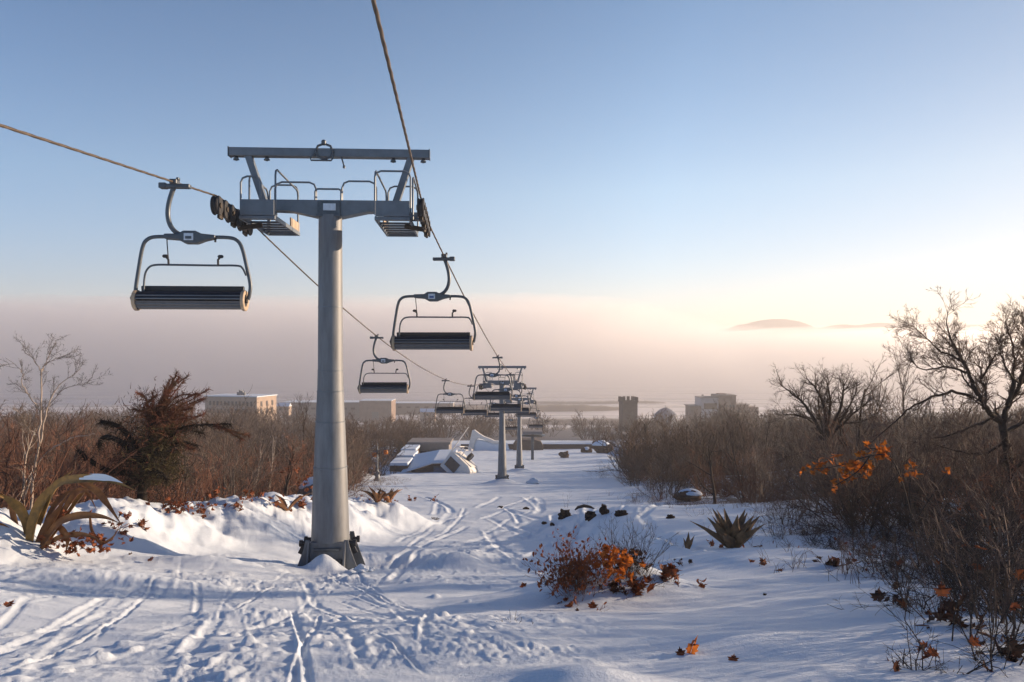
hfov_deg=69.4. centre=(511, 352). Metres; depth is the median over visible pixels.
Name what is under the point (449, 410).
lift chair
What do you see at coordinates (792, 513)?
bare bush
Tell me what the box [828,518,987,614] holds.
bramble bush
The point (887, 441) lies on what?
bare bush
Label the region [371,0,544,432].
haul rope
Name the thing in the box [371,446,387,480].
lantern post
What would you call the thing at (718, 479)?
bare bush
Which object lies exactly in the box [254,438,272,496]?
birch stem
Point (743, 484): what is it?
bare bush
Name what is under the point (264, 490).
bare bush
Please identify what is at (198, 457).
bare bush
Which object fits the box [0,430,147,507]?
bare bush
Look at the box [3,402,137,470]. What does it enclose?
bare bush
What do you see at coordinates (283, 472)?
bare bush
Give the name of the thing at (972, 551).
bare bush
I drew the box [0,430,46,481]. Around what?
bare bush
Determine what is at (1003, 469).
bare bush
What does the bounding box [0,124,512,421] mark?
haul rope
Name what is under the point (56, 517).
withered agave
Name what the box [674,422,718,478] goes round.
bare tree
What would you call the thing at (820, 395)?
bare tree
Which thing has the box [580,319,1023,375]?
hills
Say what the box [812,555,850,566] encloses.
dead leaf clump
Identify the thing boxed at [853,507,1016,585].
bare bush
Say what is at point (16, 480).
bare bush
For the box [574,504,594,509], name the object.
dead branch
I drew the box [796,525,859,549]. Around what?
bare bush
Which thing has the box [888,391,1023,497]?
bare bush
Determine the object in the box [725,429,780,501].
bare bush
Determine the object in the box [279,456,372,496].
bare bush
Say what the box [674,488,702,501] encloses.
boulder
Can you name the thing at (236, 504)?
withered plant
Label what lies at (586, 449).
boulder
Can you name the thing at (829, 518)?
bare bush
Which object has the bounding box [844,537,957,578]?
bare bush
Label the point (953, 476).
bare bush
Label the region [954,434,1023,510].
bare bush
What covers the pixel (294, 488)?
bare bush
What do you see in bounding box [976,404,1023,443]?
bare bush
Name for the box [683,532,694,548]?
dry agave
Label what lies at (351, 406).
warehouse
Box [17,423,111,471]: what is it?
bare bush
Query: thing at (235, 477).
bare bush
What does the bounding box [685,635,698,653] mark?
fallen leaf
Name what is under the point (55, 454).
bare bush
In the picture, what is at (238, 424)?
bare tree
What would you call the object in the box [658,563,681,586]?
leafy sprig
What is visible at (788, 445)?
bare bush
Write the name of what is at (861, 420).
bare tree
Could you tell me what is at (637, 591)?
leafy sprig
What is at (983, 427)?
bare bush
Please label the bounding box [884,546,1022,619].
bare bush
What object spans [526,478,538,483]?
snow block
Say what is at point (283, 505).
withered agave
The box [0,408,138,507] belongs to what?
bare bush
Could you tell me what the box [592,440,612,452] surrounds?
boulder
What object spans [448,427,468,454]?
leaning pole
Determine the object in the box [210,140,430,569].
lift tower
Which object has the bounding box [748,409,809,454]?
bare bush
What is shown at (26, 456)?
pale sapling
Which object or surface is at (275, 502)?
withered plant
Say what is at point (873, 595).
dead leaf clump
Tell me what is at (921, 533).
bare bush
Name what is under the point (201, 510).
withered plant
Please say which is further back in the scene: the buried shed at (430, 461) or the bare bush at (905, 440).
the buried shed at (430, 461)
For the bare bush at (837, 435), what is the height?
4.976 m
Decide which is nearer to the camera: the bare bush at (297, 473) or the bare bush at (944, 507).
the bare bush at (944, 507)
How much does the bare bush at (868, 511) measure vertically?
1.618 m
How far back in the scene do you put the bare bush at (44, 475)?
17.76 m
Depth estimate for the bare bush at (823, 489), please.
19.81 m
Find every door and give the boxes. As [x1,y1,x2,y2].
[372,412,378,419]
[434,467,445,471]
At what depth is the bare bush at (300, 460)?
53.10 m
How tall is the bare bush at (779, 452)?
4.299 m
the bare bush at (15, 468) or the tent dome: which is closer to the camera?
the bare bush at (15, 468)
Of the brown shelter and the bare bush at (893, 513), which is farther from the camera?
the brown shelter
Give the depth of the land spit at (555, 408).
786.34 m
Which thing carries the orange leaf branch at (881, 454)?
on the snow ground
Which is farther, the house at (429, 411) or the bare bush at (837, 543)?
the house at (429, 411)
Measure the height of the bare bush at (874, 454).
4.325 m
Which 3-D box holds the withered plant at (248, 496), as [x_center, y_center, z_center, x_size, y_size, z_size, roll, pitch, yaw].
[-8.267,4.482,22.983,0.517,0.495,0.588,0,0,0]
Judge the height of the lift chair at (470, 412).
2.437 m
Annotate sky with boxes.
[0,0,1023,361]
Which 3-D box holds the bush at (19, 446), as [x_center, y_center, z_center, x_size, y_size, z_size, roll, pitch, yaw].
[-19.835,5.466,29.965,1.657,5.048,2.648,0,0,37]
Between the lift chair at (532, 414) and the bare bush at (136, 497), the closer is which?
the bare bush at (136, 497)
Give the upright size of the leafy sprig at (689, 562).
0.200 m
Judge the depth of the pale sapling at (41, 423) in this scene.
18.49 m
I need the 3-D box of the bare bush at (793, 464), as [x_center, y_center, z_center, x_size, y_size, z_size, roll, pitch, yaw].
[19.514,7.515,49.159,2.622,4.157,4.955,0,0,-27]
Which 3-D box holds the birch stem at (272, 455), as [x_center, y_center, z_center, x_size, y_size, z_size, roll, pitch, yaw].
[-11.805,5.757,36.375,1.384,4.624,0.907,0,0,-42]
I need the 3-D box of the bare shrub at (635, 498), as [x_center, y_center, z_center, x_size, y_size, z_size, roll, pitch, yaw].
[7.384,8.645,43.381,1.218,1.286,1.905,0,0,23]
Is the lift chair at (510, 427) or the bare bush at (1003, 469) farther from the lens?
the lift chair at (510, 427)
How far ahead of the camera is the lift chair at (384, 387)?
30.03 m
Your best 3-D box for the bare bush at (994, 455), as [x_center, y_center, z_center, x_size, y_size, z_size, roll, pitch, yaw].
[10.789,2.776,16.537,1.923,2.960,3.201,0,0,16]
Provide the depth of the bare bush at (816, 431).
55.55 m
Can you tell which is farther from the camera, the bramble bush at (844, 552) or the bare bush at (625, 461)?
the bare bush at (625, 461)
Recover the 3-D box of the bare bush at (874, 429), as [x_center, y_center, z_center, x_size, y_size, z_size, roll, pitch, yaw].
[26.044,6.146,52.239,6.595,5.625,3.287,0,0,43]
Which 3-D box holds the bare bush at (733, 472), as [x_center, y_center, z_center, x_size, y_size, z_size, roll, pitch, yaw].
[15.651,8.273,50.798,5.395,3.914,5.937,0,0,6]
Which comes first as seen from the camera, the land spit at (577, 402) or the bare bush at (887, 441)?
the bare bush at (887, 441)
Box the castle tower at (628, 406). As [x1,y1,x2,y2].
[618,396,637,430]
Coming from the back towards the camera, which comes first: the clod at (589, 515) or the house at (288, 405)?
the house at (288, 405)
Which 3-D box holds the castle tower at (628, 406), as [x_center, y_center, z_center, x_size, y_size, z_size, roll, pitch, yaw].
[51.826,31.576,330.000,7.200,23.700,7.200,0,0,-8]
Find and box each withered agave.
[0,470,134,556]
[270,493,309,511]
[353,487,396,502]
[377,488,402,502]
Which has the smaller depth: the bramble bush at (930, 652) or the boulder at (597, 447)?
the bramble bush at (930, 652)
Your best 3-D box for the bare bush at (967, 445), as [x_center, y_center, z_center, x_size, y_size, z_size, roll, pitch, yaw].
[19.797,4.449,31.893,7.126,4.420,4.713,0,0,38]
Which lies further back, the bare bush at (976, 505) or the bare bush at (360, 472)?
the bare bush at (360, 472)
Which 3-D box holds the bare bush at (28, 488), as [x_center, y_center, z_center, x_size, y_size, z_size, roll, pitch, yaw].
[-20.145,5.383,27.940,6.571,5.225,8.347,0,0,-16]
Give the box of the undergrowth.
[348,475,1021,586]
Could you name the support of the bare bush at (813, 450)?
on the snow ground
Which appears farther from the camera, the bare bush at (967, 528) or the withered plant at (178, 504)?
the withered plant at (178, 504)
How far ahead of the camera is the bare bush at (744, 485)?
42.45 m
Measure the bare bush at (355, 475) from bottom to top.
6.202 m
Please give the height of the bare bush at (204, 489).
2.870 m
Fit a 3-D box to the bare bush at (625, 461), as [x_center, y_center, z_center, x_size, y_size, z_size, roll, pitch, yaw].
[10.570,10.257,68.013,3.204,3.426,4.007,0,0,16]
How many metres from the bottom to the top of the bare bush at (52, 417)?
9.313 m
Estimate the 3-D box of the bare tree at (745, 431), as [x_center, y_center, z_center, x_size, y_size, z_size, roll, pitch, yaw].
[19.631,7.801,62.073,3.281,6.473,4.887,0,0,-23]
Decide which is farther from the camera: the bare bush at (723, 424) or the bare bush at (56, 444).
the bare bush at (723, 424)
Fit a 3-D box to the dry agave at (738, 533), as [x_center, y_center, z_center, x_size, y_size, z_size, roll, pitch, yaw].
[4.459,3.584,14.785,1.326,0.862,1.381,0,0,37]
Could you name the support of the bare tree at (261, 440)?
on the snow ground
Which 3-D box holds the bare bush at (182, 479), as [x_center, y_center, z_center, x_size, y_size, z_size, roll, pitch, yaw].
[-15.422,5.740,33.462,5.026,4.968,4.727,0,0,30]
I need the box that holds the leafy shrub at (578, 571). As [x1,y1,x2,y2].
[522,525,645,611]
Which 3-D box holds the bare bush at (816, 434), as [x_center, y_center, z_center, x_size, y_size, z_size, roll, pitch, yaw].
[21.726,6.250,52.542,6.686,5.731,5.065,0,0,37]
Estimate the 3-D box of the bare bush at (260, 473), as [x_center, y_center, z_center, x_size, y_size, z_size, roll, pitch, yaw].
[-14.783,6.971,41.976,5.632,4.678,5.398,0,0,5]
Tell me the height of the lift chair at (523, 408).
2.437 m
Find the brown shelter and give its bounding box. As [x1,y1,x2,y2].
[513,438,542,449]
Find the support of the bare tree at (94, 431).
on the snow ground
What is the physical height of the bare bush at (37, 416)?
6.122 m
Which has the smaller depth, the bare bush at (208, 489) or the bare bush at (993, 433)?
the bare bush at (993, 433)
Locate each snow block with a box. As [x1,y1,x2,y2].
[353,564,368,572]
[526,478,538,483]
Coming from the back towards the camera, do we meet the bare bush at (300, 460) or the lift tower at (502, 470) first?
the lift tower at (502, 470)
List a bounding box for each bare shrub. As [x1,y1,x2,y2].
[582,461,614,479]
[591,513,683,587]
[628,492,643,503]
[650,488,665,502]
[753,511,787,539]
[768,516,848,547]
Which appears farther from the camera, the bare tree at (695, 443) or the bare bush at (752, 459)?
the bare tree at (695, 443)
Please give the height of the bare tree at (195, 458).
6.375 m
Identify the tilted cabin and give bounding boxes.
[440,446,477,473]
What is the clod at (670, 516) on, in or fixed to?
on the snow ground
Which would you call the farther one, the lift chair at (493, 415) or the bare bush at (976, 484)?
the lift chair at (493, 415)
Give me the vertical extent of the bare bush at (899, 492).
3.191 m
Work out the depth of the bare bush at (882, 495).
16.46 m
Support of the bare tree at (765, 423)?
on the snow ground
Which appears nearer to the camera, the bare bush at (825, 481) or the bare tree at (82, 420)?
the bare bush at (825, 481)
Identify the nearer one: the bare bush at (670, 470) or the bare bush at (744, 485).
the bare bush at (744, 485)
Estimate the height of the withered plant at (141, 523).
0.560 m
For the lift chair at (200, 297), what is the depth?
13.98 m
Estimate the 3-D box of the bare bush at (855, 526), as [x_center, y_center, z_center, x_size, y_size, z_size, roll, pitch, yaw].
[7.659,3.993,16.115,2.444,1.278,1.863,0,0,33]
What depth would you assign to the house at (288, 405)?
470.00 m
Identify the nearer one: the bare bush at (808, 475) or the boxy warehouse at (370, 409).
the bare bush at (808, 475)
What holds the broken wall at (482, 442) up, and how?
on the snow ground
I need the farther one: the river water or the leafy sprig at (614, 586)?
the river water
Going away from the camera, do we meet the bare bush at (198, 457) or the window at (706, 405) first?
the bare bush at (198, 457)
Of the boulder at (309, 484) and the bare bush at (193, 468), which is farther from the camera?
the bare bush at (193, 468)
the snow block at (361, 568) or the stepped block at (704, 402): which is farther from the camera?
the stepped block at (704, 402)
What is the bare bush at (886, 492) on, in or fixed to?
on the snow ground
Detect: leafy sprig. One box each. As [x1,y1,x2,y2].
[557,597,573,606]
[598,579,627,594]
[626,575,654,595]
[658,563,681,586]
[673,558,692,566]
[696,578,706,587]
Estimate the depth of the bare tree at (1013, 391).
15.80 m
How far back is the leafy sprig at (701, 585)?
9.72 m
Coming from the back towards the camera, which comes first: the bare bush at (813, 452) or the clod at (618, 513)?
the bare bush at (813, 452)
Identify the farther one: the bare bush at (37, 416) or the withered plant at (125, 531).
the bare bush at (37, 416)
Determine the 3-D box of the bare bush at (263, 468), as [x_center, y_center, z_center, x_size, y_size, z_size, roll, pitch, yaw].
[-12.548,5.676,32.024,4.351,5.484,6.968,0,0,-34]
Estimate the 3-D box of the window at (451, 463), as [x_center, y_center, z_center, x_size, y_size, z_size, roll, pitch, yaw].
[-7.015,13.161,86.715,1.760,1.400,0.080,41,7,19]
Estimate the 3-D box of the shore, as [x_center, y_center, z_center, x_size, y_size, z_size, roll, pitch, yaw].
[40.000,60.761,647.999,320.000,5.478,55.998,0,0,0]
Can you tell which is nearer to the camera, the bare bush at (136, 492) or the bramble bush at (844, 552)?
the bramble bush at (844, 552)
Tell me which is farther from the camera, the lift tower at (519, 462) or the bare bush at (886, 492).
the lift tower at (519, 462)
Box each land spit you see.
[454,404,618,411]
[521,401,664,403]
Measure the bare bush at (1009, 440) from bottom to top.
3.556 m
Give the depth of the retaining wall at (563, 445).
165.75 m
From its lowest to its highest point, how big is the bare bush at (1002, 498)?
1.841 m
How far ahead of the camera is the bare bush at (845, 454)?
22.27 m
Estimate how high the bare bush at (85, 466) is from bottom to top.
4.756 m
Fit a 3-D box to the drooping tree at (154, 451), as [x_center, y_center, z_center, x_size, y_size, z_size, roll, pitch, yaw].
[-10.477,2.752,22.008,5.161,4.642,3.864,0,0,0]
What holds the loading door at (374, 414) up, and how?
in the boxy warehouse at (370, 409)
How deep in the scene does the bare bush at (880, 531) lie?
15.41 m
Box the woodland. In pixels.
[0,391,1023,483]
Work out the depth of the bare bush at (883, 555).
11.41 m
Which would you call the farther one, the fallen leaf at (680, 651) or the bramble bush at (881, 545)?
the bramble bush at (881, 545)
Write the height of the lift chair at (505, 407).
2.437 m
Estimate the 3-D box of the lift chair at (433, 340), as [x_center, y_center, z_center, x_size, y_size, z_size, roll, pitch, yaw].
[-2.251,-1.447,21.082,2.484,2.803,0.442,0,0,1]
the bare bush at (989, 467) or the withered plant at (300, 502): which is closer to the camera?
the bare bush at (989, 467)
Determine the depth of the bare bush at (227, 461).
28.04 m
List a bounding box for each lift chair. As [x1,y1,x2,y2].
[130,177,251,310]
[357,334,410,393]
[389,252,476,350]
[434,378,465,413]
[461,384,488,415]
[472,355,512,399]
[484,402,498,416]
[489,372,522,410]
[503,382,530,413]
[505,413,516,429]
[516,392,537,416]
[528,410,543,427]
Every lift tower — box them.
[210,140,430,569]
[478,365,525,478]
[505,387,536,468]
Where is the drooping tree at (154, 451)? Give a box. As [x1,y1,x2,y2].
[55,367,250,503]
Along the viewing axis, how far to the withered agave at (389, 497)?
31.75 m
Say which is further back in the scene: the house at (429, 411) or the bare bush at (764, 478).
the house at (429, 411)
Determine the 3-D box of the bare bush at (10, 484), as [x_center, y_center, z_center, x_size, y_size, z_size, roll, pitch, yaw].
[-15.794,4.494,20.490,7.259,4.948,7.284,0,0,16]
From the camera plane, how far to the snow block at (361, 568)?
16.46 m
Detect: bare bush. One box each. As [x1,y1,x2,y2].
[0,396,82,473]
[0,397,101,469]
[0,399,98,507]
[0,401,72,455]
[0,404,57,509]
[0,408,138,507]
[0,409,47,441]
[0,414,69,477]
[0,421,96,501]
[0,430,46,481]
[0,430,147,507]
[0,438,54,508]
[0,439,110,497]
[0,456,86,507]
[0,472,52,500]
[1,408,115,480]
[1,416,82,456]
[1,455,67,509]
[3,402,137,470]
[3,409,109,508]
[4,396,103,447]
[10,422,117,458]
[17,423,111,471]
[20,429,132,504]
[22,462,212,505]
[31,400,170,497]
[78,423,202,500]
[78,473,130,501]
[79,475,177,502]
[98,426,221,496]
[111,432,256,502]
[129,382,269,500]
[133,457,269,502]
[150,435,241,502]
[151,437,274,498]
[173,466,257,497]
[174,433,285,500]
[184,384,314,497]
[189,428,267,499]
[196,445,278,499]
[200,441,311,499]
[214,440,305,495]
[216,458,296,496]
[245,440,313,490]
[254,425,311,481]
[255,453,363,496]
[259,452,306,494]
[263,452,289,479]
[265,434,313,494]
[266,424,397,490]
[276,449,347,485]
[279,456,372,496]
[306,426,386,489]
[347,459,370,482]
[600,447,651,485]
[612,450,636,477]
[613,446,701,500]
[616,442,660,484]
[619,458,656,482]
[624,462,666,490]
[627,447,689,493]
[674,445,761,498]
[686,457,736,494]
[699,455,795,503]
[702,400,757,442]
[705,445,769,494]
[711,439,761,474]
[715,430,815,499]
[715,451,776,498]
[720,426,775,464]
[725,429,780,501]
[725,431,799,502]
[728,444,782,475]
[741,480,821,525]
[745,394,872,497]
[746,427,894,518]
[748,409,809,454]
[751,405,930,521]
[760,433,798,478]
[764,375,940,514]
[765,422,929,540]
[767,437,836,487]
[772,419,880,513]
[774,401,862,470]
[774,435,883,497]
[775,507,836,535]
[782,433,851,486]
[783,414,867,463]
[792,424,845,478]
[796,420,881,457]
[796,500,862,530]
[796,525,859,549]
[798,409,963,498]
[803,509,892,552]
[810,450,996,524]
[810,503,900,539]
[821,498,902,526]
[832,417,936,489]
[835,505,943,544]
[838,407,927,447]
[841,453,1023,635]
[841,489,952,535]
[843,408,1023,534]
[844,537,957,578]
[845,498,1023,602]
[848,409,934,489]
[848,537,928,568]
[849,354,1022,508]
[852,510,1023,616]
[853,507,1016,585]
[873,417,1023,540]
[874,434,950,497]
[876,508,982,550]
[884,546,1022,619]
[885,422,949,464]
[885,497,1022,556]
[885,504,1023,589]
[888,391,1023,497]
[893,469,1017,536]
[897,445,975,497]
[897,475,1023,564]
[901,455,1023,540]
[902,459,1023,550]
[904,491,1023,646]
[913,404,998,492]
[913,409,969,461]
[923,454,1023,522]
[924,455,999,497]
[932,398,1023,512]
[937,414,1023,525]
[943,405,1016,450]
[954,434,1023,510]
[967,428,1023,495]
[968,434,1022,493]
[969,418,1023,479]
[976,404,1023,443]
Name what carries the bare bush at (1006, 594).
on the snow ground
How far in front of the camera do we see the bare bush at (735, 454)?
61.58 m
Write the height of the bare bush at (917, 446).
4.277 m
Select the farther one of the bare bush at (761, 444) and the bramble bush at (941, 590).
the bare bush at (761, 444)
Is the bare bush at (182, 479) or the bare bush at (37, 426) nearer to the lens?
the bare bush at (182, 479)
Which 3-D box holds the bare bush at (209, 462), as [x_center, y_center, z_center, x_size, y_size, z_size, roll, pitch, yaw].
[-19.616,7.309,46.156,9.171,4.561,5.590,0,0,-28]
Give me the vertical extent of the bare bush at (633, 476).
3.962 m
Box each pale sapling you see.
[0,330,117,509]
[2,401,55,504]
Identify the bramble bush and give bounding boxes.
[797,532,900,577]
[826,503,975,579]
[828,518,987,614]
[849,479,1023,574]
[857,538,1023,676]
[875,612,1002,675]
[903,466,1023,558]
[938,488,1023,612]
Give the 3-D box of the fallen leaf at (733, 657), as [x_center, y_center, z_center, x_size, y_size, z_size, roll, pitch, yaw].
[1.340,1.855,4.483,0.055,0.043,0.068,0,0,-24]
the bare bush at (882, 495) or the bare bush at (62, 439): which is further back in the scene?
the bare bush at (62, 439)
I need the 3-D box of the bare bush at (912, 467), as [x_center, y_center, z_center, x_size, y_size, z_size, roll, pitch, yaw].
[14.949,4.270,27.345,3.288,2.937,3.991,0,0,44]
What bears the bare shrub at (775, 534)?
on the snow ground
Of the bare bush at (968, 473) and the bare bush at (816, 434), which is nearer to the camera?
the bare bush at (968, 473)
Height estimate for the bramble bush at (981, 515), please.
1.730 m
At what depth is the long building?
377.88 m
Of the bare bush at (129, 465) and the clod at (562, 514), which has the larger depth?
the bare bush at (129, 465)
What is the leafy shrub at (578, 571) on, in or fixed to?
on the snow ground
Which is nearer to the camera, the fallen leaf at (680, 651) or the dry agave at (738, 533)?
the fallen leaf at (680, 651)
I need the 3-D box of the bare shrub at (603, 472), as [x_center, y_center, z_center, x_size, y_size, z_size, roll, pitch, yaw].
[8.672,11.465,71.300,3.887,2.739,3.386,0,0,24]
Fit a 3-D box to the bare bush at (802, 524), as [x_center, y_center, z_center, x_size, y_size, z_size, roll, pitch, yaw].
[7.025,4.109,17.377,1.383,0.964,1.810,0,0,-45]
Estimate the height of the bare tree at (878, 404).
6.747 m
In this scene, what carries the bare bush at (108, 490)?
on the snow ground
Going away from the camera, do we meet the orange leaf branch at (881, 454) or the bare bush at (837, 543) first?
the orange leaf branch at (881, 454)
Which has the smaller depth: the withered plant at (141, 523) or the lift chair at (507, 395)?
the withered plant at (141, 523)
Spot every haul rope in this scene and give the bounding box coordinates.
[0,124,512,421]
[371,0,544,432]
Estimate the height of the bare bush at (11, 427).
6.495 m
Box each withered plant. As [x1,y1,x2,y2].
[101,511,138,534]
[128,511,149,529]
[145,496,193,513]
[192,502,217,518]
[197,486,227,499]
[223,500,243,511]
[239,489,253,501]
[249,489,286,507]
[297,495,311,508]
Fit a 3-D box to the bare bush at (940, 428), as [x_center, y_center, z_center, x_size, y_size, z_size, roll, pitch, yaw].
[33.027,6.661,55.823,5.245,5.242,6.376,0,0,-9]
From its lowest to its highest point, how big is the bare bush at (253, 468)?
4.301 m
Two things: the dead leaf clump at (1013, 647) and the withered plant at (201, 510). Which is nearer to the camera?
the dead leaf clump at (1013, 647)
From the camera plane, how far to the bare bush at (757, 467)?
32.15 m
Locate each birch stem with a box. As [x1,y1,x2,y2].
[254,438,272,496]
[264,425,282,491]
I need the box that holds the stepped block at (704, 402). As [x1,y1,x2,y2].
[684,393,758,428]
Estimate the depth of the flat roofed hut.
106.00 m
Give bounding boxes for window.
[443,455,460,472]
[704,403,716,408]
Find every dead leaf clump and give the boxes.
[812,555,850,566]
[870,581,909,605]
[916,590,987,629]
[975,630,1023,661]
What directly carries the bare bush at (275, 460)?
on the snow ground
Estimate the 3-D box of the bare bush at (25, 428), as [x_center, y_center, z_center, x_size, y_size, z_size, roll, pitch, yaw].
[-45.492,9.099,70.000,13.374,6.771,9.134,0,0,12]
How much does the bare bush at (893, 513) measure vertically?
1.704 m
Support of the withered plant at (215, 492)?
on the snow ground
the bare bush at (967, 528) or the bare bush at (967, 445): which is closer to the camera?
the bare bush at (967, 528)
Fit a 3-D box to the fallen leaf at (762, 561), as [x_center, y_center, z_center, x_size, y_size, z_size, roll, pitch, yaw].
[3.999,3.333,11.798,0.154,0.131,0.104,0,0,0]
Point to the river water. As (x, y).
(549, 381)
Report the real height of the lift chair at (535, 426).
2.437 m
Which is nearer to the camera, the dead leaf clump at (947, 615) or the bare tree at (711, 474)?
the dead leaf clump at (947, 615)
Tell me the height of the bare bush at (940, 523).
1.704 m
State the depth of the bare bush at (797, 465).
22.70 m
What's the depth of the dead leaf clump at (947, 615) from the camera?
5.21 m
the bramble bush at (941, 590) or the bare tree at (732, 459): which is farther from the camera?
the bare tree at (732, 459)
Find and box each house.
[276,403,291,415]
[420,408,435,420]
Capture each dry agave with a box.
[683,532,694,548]
[691,508,773,547]
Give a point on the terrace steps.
(403, 460)
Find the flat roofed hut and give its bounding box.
[407,438,452,452]
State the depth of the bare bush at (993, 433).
19.51 m
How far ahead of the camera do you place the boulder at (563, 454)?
133.43 m
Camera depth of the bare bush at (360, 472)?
66.34 m
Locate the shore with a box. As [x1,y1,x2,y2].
[375,418,682,425]
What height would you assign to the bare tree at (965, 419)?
6.526 m
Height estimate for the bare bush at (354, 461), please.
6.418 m
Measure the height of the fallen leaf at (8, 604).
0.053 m
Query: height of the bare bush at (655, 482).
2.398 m
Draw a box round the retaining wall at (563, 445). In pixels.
[461,443,592,448]
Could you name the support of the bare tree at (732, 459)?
on the snow ground
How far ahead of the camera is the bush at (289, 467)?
30.31 m
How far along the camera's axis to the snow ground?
9.23 m
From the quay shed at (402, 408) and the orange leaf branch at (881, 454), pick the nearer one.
the orange leaf branch at (881, 454)
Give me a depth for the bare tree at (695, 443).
69.34 m
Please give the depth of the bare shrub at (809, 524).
14.84 m
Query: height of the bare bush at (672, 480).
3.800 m
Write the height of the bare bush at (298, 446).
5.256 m
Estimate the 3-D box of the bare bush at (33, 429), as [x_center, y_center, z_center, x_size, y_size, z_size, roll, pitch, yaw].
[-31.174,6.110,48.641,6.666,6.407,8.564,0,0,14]
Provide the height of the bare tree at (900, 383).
8.701 m
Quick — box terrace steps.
[389,445,419,471]
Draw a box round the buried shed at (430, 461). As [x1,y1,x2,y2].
[401,449,456,472]
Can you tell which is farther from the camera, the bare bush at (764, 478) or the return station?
the return station
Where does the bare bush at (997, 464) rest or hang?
on the snow ground
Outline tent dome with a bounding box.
[654,405,676,425]
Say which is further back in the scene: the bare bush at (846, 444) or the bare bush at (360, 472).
the bare bush at (360, 472)
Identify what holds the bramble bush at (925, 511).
on the snow ground
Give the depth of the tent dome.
425.51 m
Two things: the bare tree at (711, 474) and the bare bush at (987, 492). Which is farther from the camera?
the bare tree at (711, 474)
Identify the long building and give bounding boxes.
[204,390,277,423]
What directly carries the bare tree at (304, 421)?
on the snow ground
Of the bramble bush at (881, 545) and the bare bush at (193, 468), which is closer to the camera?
the bramble bush at (881, 545)
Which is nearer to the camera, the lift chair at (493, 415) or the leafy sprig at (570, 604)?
the leafy sprig at (570, 604)
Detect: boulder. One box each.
[297,477,312,495]
[558,451,568,457]
[581,447,591,452]
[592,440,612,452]
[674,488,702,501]
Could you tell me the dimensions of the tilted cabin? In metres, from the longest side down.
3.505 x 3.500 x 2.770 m
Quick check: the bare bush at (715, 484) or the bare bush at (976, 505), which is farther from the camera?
the bare bush at (715, 484)
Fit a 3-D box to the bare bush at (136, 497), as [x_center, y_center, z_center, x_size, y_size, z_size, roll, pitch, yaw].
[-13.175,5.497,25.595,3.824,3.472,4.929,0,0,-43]
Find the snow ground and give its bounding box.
[0,426,1023,681]
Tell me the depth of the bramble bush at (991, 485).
11.58 m
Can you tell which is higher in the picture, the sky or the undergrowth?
the sky
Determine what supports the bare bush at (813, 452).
on the snow ground
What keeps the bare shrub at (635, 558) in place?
on the snow ground
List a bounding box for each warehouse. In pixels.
[283,400,358,420]
[359,399,395,422]
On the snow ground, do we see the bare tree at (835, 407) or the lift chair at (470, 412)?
the bare tree at (835, 407)
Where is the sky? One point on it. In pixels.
(602, 180)
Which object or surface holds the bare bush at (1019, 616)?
on the snow ground
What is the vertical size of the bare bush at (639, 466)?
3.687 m
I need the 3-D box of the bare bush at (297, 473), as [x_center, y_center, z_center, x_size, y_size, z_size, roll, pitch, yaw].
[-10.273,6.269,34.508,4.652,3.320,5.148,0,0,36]
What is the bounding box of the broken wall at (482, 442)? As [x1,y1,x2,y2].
[468,430,508,450]
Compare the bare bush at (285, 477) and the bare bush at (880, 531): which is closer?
the bare bush at (880, 531)
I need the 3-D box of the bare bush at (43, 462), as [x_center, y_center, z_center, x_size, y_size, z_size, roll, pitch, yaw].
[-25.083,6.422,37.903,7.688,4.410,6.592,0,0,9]
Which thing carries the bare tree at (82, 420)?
on the snow ground
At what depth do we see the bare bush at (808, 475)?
29.35 m
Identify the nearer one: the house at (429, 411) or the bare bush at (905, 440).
the bare bush at (905, 440)
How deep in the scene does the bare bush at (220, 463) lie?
42.62 m
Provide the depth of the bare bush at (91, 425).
39.97 m
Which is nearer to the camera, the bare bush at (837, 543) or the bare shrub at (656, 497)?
the bare bush at (837, 543)
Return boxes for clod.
[558,509,571,519]
[585,511,595,521]
[599,504,608,514]
[614,510,627,516]
[666,514,674,518]
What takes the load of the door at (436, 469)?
in the buried shed at (430, 461)
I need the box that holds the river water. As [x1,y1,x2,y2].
[0,362,1023,427]
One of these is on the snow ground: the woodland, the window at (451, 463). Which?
the woodland
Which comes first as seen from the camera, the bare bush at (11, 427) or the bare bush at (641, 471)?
the bare bush at (11, 427)
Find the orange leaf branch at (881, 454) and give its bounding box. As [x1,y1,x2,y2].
[799,440,949,565]
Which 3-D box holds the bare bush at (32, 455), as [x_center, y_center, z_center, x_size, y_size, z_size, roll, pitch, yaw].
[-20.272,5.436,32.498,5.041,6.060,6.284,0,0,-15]
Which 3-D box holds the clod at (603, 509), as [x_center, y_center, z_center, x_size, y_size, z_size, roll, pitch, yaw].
[3.274,5.626,26.224,0.307,0.515,0.354,0,0,-40]
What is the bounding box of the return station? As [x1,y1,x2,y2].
[522,430,544,459]
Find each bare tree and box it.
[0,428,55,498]
[34,411,109,487]
[70,408,123,472]
[158,390,238,498]
[225,406,267,453]
[238,418,277,464]
[268,393,314,477]
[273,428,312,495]
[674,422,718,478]
[677,434,729,503]
[681,430,705,462]
[713,424,754,502]
[731,410,772,465]
[749,409,782,459]
[763,358,892,496]
[771,443,809,498]
[799,352,906,485]
[816,397,855,436]
[830,401,883,448]
[834,383,887,430]
[848,285,1023,524]
[856,341,989,459]
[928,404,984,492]
[931,387,998,472]
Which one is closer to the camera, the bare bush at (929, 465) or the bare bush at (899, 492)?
the bare bush at (899, 492)
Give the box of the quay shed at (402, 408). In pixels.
[396,402,453,414]
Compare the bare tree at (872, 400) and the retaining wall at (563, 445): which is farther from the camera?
the retaining wall at (563, 445)
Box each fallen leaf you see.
[2,599,14,606]
[587,601,597,607]
[676,647,685,655]
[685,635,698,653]
[727,654,738,660]
[759,557,766,565]

